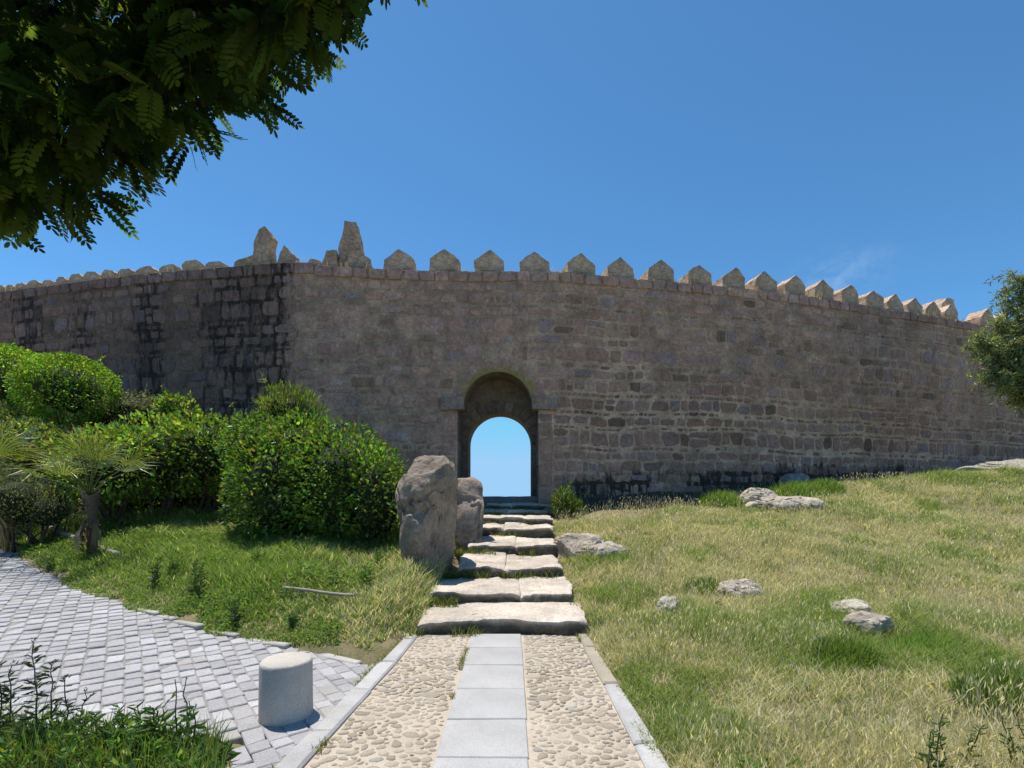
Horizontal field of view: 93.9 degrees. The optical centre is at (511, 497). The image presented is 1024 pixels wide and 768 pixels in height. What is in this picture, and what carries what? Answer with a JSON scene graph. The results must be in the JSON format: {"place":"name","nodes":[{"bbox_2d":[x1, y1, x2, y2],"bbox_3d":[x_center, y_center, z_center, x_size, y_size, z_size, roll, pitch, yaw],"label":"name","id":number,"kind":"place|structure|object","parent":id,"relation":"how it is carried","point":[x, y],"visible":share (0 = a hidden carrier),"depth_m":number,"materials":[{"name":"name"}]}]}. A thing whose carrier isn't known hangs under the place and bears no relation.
{"place":"outdoors","nodes":[
{"label":"outdoors","id":0,"kind":"place"},
{"bbox_2d":[0,550,380,767],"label":"pavement","id":1,"kind":"structure","parent":0,"point":[109,651],"depth_m":4.26,"materials":[{"name":"stone"}]},
{"bbox_2d":[258,652,312,726],"bbox_3d":[-1.663,1.419,3.520,0.366,0.465,0.367,0,0,0],"label":"bollard","id":2,"kind":"object","parent":1,"relation":"on","point":[285,693],"visible":0.91,"depth_m":3.38,"materials":[{"name":"concrete"}]},
{"bbox_2d":[304,634,643,767],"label":"path","id":3,"kind":"structure","parent":0,"point":[531,701],"depth_m":3.55,"materials":[{"name":"stone"}]},
{"bbox_2d":[264,505,582,767],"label":"grass","id":4,"kind":"structure","parent":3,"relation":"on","point":[450,574],"depth_m":7.47,"materials":[{"name":"green plant"}]},
{"bbox_2d":[0,461,1023,767],"bbox_3d":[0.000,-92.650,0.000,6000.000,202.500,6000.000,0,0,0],"label":"ground","id":5,"kind":"structure","parent":0,"point":[376,648],"depth_m":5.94,"materials":[{"name":"green plant"}]},
{"bbox_2d":[0,660,27,730],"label":"weed plant","id":6,"kind":"object","parent":5,"relation":"on","point":[7,699],"visible":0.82,"depth_m":2.94,"materials":[{"name":"green plant"}]},
{"bbox_2d":[0,713,49,758],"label":"weed plant","id":7,"kind":"object","parent":5,"relation":"on","point":[12,731],"visible":0.38,"depth_m":2.80,"materials":[{"name":"green plant"}]},
{"bbox_2d":[0,339,52,482],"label":"clipped shrub","id":8,"kind":"object","parent":5,"relation":"on","point":[6,365],"visible":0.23,"depth_m":11.28,"materials":[{"name":"green plant"}]},
{"bbox_2d":[0,413,72,554],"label":"fan palm","id":9,"kind":"object","parent":5,"relation":"on","point":[7,449],"visible":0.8,"depth_m":7.75,"materials":[{"name":"green plant"}]},
{"bbox_2d":[0,456,83,552],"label":"lavender bush","id":10,"kind":"object","parent":5,"relation":"on","point":[26,504],"visible":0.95,"depth_m":8.35,"materials":[{"name":"green plant"}]},
{"bbox_2d":[17,637,66,736],"bbox_3d":[-2.894,1.218,2.960,0.235,0.729,0.255,0,0,0],"label":"weed plant","id":11,"kind":"object","parent":5,"relation":"on","point":[36,675],"visible":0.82,"depth_m":2.93,"materials":[{"name":"green plant"}]},
{"bbox_2d":[0,399,84,497],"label":"hedge bush","id":12,"kind":"object","parent":5,"relation":"on","point":[23,424],"visible":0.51,"depth_m":9.77,"materials":[{"name":"green plant"}]},
{"bbox_2d":[38,553,59,569],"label":"weed plant","id":13,"kind":"object","parent":5,"relation":"on","point":[48,564],"visible":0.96,"depth_m":7.20,"materials":[{"name":"green plant"}]},
{"bbox_2d":[0,351,123,502],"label":"clipped shrub","id":14,"kind":"object","parent":5,"relation":"on","point":[62,389],"visible":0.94,"depth_m":10.89,"materials":[{"name":"green plant"}]},
{"bbox_2d":[36,710,87,762],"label":"weed plant","id":15,"kind":"object","parent":5,"relation":"on","point":[60,732],"visible":0.34,"depth_m":2.85,"materials":[{"name":"green plant"}]},
{"bbox_2d":[49,526,79,539],"bbox_3d":[-8.247,0.640,8.761,1.674,0.291,0.080,0,0,29],"label":"timber edging","id":16,"kind":"object","parent":5,"relation":"on","point":[65,533],"visible":0.4,"depth_m":8.63,"materials":[{"name":"grey wood"}]},
{"bbox_2d":[50,673,96,739],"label":"weed plant","id":17,"kind":"object","parent":5,"relation":"on","point":[68,705],"visible":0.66,"depth_m":3.00,"materials":[{"name":"green plant"}]},
{"bbox_2d":[3,422,157,557],"bbox_3d":[-6.760,-0.066,7.693,1.774,2.279,2.204,0,0,30],"label":"fan palm","id":18,"kind":"object","parent":5,"relation":"on","point":[90,535],"visible":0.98,"depth_m":7.60,"materials":[{"name":"green plant"}]},
{"bbox_2d":[74,711,112,748],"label":"weed plant","id":19,"kind":"object","parent":5,"relation":"on","point":[87,719],"visible":0.24,"depth_m":2.92,"materials":[{"name":"green plant"}]},
{"bbox_2d":[84,704,134,751],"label":"weed plant","id":20,"kind":"object","parent":5,"relation":"on","point":[99,736],"visible":0.48,"depth_m":2.91,"materials":[{"name":"green plant"}]},
{"bbox_2d":[97,546,121,555],"bbox_3d":[-6.620,0.846,7.791,1.216,0.138,0.073,0,0,35],"label":"timber edging","id":21,"kind":"object","parent":5,"relation":"on","point":[115,552],"visible":0.48,"depth_m":7.61,"materials":[{"name":"grey wood"}]},
{"bbox_2d":[0,690,235,767],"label":"undergrowth","id":22,"kind":"object","parent":5,"relation":"on","point":[91,757],"visible":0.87,"depth_m":2.75,"materials":[{"name":"green plant"}]},
{"bbox_2d":[79,384,174,443],"bbox_3d":[-9.508,-1.319,12.049,2.641,3.191,1.238,0,0,0],"label":"hedge","id":23,"kind":"object","parent":5,"relation":"on","point":[125,408],"visible":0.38,"depth_m":11.74,"materials":[{"name":"green plant"}]},
{"bbox_2d":[98,709,160,760],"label":"weed plant","id":24,"kind":"object","parent":5,"relation":"on","point":[138,721],"visible":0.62,"depth_m":2.86,"materials":[{"name":"green plant"}]},
{"bbox_2d":[39,408,243,528],"bbox_3d":[-7.665,-0.629,10.274,3.742,2.668,2.859,0,0,-22],"label":"hedge bush","id":25,"kind":"object","parent":5,"relation":"on","point":[185,471],"visible":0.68,"depth_m":9.65,"materials":[{"name":"green plant"}]},
{"bbox_2d":[127,691,177,755],"bbox_3d":[-2.211,1.435,2.940,0.347,0.416,0.248,0,0,0],"label":"weed plant","id":26,"kind":"object","parent":5,"relation":"on","point":[150,709],"visible":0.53,"depth_m":2.92,"materials":[{"name":"green plant"}]},
{"bbox_2d":[147,556,162,588],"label":"weed plant","id":27,"kind":"object","parent":5,"relation":"on","point":[155,578],"visible":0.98,"depth_m":6.35,"materials":[{"name":"green plant"}]},
{"bbox_2d":[137,716,188,767],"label":"weed plant","id":28,"kind":"object","parent":5,"relation":"on","point":[172,721],"visible":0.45,"depth_m":2.91,"materials":[{"name":"green plant"}]},
{"bbox_2d":[150,385,203,505],"bbox_3d":[-7.920,-1.141,11.407,1.078,3.075,1.067,0,0,0],"label":"young shrub","id":29,"kind":"object","parent":5,"relation":"on","point":[166,404],"visible":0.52,"depth_m":11.20,"materials":[{"name":"green plant"}]},
{"bbox_2d":[162,551,191,574],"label":"weed plant","id":30,"kind":"object","parent":5,"relation":"on","point":[174,567],"visible":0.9,"depth_m":6.67,"materials":[{"name":"green plant"}]},
{"bbox_2d":[174,676,187,736],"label":"weed plant","id":31,"kind":"object","parent":5,"relation":"on","point":[176,702],"visible":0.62,"depth_m":2.95,"materials":[{"name":"green plant"}]},
{"bbox_2d":[172,701,210,755],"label":"weed plant","id":32,"kind":"object","parent":5,"relation":"on","point":[193,717],"visible":0.73,"depth_m":2.93,"materials":[{"name":"green plant"}]},
{"bbox_2d":[187,557,207,595],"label":"weed plant","id":33,"kind":"object","parent":5,"relation":"on","point":[197,590],"visible":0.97,"depth_m":6.00,"materials":[{"name":"green plant"}]},
{"bbox_2d":[190,741,219,764],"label":"weed plant","id":34,"kind":"object","parent":5,"relation":"on","point":[204,751],"visible":0.2,"depth_m":2.83,"materials":[{"name":"green plant"}]},
{"bbox_2d":[0,0,427,253],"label":"locust tree","id":35,"kind":"object","parent":5,"relation":"on","point":[132,77],"visible":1,"depth_m":2.53,"materials":[{"name":"green plant"}]},
{"bbox_2d":[215,511,224,525],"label":"weed plant","id":36,"kind":"object","parent":5,"relation":"on","point":[219,518],"visible":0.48,"depth_m":9.25,"materials":[{"name":"green plant"}]},
{"bbox_2d":[206,738,241,764],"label":"weed plant","id":37,"kind":"object","parent":5,"relation":"on","point":[232,755],"visible":0.6,"depth_m":2.88,"materials":[{"name":"green plant"}]},
{"bbox_2d":[0,486,458,655],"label":"grass","id":38,"kind":"structure","parent":5,"relation":"on","point":[182,531],"depth_m":6.61,"materials":[{"name":"green plant"}]},
{"bbox_2d":[282,586,355,596],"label":"fallen branch","id":39,"kind":"object","parent":38,"relation":"on","point":[321,592],"visible":1,"depth_m":5.90,"materials":[{"name":"grey wood"}]},
{"bbox_2d":[224,600,244,626],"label":"weed plant","id":40,"kind":"object","parent":5,"relation":"on","point":[237,618],"visible":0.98,"depth_m":5.38,"materials":[{"name":"green plant"}]},
{"bbox_2d":[244,541,267,565],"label":"weed plant","id":41,"kind":"object","parent":5,"relation":"on","point":[258,550],"visible":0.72,"depth_m":6.91,"materials":[{"name":"green plant"}]},
{"bbox_2d":[251,372,331,433],"bbox_3d":[-4.538,-0.959,9.868,1.513,3.256,1.304,0,0,-30],"label":"feathery shrub","id":42,"kind":"object","parent":5,"relation":"on","point":[275,405],"visible":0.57,"depth_m":9.68,"materials":[{"name":"green plant"}]},
{"bbox_2d":[284,609,300,627],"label":"weed plant","id":43,"kind":"object","parent":5,"relation":"on","point":[291,618],"visible":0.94,"depth_m":5.35,"materials":[{"name":"green plant"}]},
{"bbox_2d":[294,535,314,553],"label":"weed plant","id":44,"kind":"object","parent":5,"relation":"on","point":[309,542],"visible":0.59,"depth_m":7.45,"materials":[{"name":"green plant"}]},
{"bbox_2d":[213,402,408,550],"bbox_3d":[-3.646,-0.378,8.903,3.954,2.759,2.433,0,0,0],"label":"broadleaf shrub","id":45,"kind":"object","parent":5,"relation":"on","point":[344,488],"visible":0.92,"depth_m":8.33,"materials":[{"name":"green plant"}]},
{"bbox_2d":[328,567,345,588],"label":"weed plant","id":46,"kind":"object","parent":5,"relation":"on","point":[336,576],"visible":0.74,"depth_m":6.33,"materials":[{"name":"green plant"}]},
{"bbox_2d":[359,565,373,584],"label":"weed plant","id":47,"kind":"object","parent":5,"relation":"on","point":[365,575],"visible":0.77,"depth_m":6.40,"materials":[{"name":"green plant"}]},
{"bbox_2d":[370,547,389,566],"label":"weed plant","id":48,"kind":"object","parent":5,"relation":"on","point":[377,557],"visible":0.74,"depth_m":7.23,"materials":[{"name":"green plant"}]},
{"bbox_2d":[138,608,668,767],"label":"kerb","id":49,"kind":"structure","parent":5,"relation":"on","point":[301,754],"depth_m":3.69,"materials":[{"name":"stone"}]},
{"bbox_2d":[395,455,457,576],"bbox_3d":[-1.376,0.593,7.949,0.924,2.620,1.769,0,0,0],"label":"boulder","id":50,"kind":"object","parent":5,"relation":"on","point":[426,496],"visible":0.62,"depth_m":7.39,"materials":[{"name":"stone"}]},
{"bbox_2d":[454,477,483,552],"bbox_3d":[-0.957,0.380,9.902,0.829,1.607,2.096,0,0,0],"label":"boulder","id":51,"kind":"object","parent":5,"relation":"on","point":[470,515],"visible":0.6,"depth_m":9.13,"materials":[{"name":"stone"}]},
{"bbox_2d":[415,502,589,635],"bbox_3d":[-0.082,0.959,9.455,2.260,1.642,7.790,0,0,0],"label":"stone stairway","id":52,"kind":"object","parent":5,"relation":"on","point":[495,603],"visible":0.91,"depth_m":6.81,"materials":[{"name":"beige stone"}]},
{"bbox_2d":[0,221,1023,506],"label":"town wall","id":53,"kind":"structure","parent":5,"relation":"on","point":[614,379],"depth_m":13.74,"materials":[{"name":"stone"}]},
{"bbox_2d":[5,256,963,320],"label":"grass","id":54,"kind":"structure","parent":53,"relation":"on","point":[272,261],"depth_m":13.88,"materials":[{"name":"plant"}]},
{"bbox_2d":[548,479,587,518],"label":"gate shrub","id":55,"kind":"object","parent":5,"relation":"on","point":[564,500],"visible":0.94,"depth_m":11.67,"materials":[{"name":"green plant"}]},
{"bbox_2d":[553,533,603,558],"bbox_3d":[1.209,0.950,8.807,0.958,0.579,0.689,0,0,43],"label":"rock","id":56,"kind":"object","parent":5,"relation":"on","point":[564,546],"visible":0.54,"depth_m":8.62,"materials":[{"name":"stone"}]},
{"bbox_2d":[587,541,629,558],"bbox_3d":[1.701,0.972,8.443,0.792,0.400,0.541,0,0,0],"label":"rock","id":57,"kind":"object","parent":5,"relation":"on","point":[601,548],"visible":0.52,"depth_m":8.26,"materials":[{"name":"stone"}]},
{"bbox_2d":[656,596,680,613],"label":"rock","id":58,"kind":"object","parent":5,"relation":"on","point":[662,599],"visible":0.32,"depth_m":5.72,"materials":[{"name":"stone"}]},
{"bbox_2d":[680,574,728,599],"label":"grass clump","id":59,"kind":"object","parent":5,"relation":"on","point":[711,583],"visible":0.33,"depth_m":6.51,"materials":[{"name":"green plant"}]},
{"bbox_2d":[694,489,744,508],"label":"grass clump","id":60,"kind":"object","parent":5,"relation":"on","point":[729,495],"visible":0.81,"depth_m":11.91,"materials":[{"name":"green plant"}]},
{"bbox_2d":[716,578,762,598],"bbox_3d":[3.039,1.274,6.363,0.562,0.372,0.588,0,0,43],"label":"rock","id":61,"kind":"object","parent":5,"relation":"on","point":[731,586],"visible":0.47,"depth_m":6.23,"materials":[{"name":"stone"}]},
{"bbox_2d":[728,751,771,767],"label":"weed plant","id":62,"kind":"object","parent":5,"relation":"on","point":[755,763],"visible":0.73,"depth_m":2.64,"materials":[{"name":"green plant"}]},
{"bbox_2d":[739,487,777,502],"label":"rock","id":63,"kind":"object","parent":5,"relation":"on","point":[752,494],"visible":0.45,"depth_m":11.81,"materials":[{"name":"stone"}]},
{"bbox_2d":[745,496,827,511],"bbox_3d":[6.647,0.215,11.554,1.924,0.506,1.318,0,0,0],"label":"rock","id":64,"kind":"object","parent":5,"relation":"on","point":[780,501],"visible":0.63,"depth_m":11.10,"materials":[{"name":"stone"}]},
{"bbox_2d":[778,473,810,483],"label":"rock","id":65,"kind":"object","parent":5,"relation":"on","point":[793,477],"visible":0.62,"depth_m":14.37,"materials":[{"name":"stone"}]},
{"bbox_2d":[766,479,831,497],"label":"grass clump","id":66,"kind":"object","parent":5,"relation":"on","point":[799,489],"visible":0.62,"depth_m":12.26,"materials":[{"name":"green plant"}]},
{"bbox_2d":[786,753,813,767],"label":"weed plant","id":67,"kind":"object","parent":5,"relation":"on","point":[799,763],"visible":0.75,"depth_m":2.63,"materials":[{"name":"green plant"}]},
{"bbox_2d":[805,477,845,494],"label":"grass clump","id":68,"kind":"object","parent":5,"relation":"on","point":[831,486],"visible":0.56,"depth_m":12.54,"materials":[{"name":"green plant"}]},
{"bbox_2d":[804,631,888,672],"bbox_3d":[2.993,1.362,4.290,0.697,0.314,0.624,0,0,0],"label":"grass clump","id":69,"kind":"object","parent":5,"relation":"on","point":[854,651],"visible":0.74,"depth_m":4.21,"materials":[{"name":"green plant"}]},
{"bbox_2d":[830,599,873,613],"bbox_3d":[3.960,1.318,5.605,0.404,0.250,0.444,0,0,22],"label":"rock","id":70,"kind":"object","parent":5,"relation":"on","point":[847,602],"visible":0.44,"depth_m":5.49,"materials":[{"name":"stone"}]},
{"bbox_2d":[842,611,894,639],"bbox_3d":[3.776,1.345,5.059,0.405,0.296,0.376,0,0,-16],"label":"rock","id":71,"kind":"object","parent":5,"relation":"on","point":[875,622],"visible":0.72,"depth_m":4.94,"materials":[{"name":"stone"}]},
{"bbox_2d":[881,627,964,650],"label":"grass clump","id":72,"kind":"object","parent":5,"relation":"on","point":[919,636],"visible":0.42,"depth_m":4.47,"materials":[{"name":"green plant"}]},
{"bbox_2d":[914,714,949,767],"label":"weed plant","id":73,"kind":"object","parent":5,"relation":"on","point":[922,757],"visible":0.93,"depth_m":2.50,"materials":[{"name":"green plant"}]},
{"bbox_2d":[931,724,988,767],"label":"weed plant","id":74,"kind":"object","parent":5,"relation":"on","point":[971,741],"visible":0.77,"depth_m":2.59,"materials":[{"name":"green plant"}]},
{"bbox_2d":[945,652,1023,724],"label":"grass clump","id":75,"kind":"object","parent":5,"relation":"on","point":[1005,680],"visible":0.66,"depth_m":3.30,"materials":[{"name":"green plant"}]},
{"bbox_2d":[955,459,1023,471],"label":"rock","id":76,"kind":"object","parent":5,"relation":"on","point":[992,463],"visible":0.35,"depth_m":14.06,"materials":[{"name":"stone"}]},
{"bbox_2d":[961,268,1023,418],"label":"willow leaved tree","id":77,"kind":"object","parent":5,"relation":"on","point":[1005,358],"visible":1,"depth_m":12.08,"materials":[{"name":"green plant"}]},
{"bbox_2d":[998,717,1023,767],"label":"weed plant","id":78,"kind":"object","parent":5,"relation":"on","point":[1010,738],"visible":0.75,"depth_m":2.60,"materials":[{"name":"green plant"}]},
{"bbox_2d":[0,0,1023,496],"label":"sky","id":79,"kind":"structure","parent":0,"point":[868,146],"materials":[{"name":"blue"}]}
]}

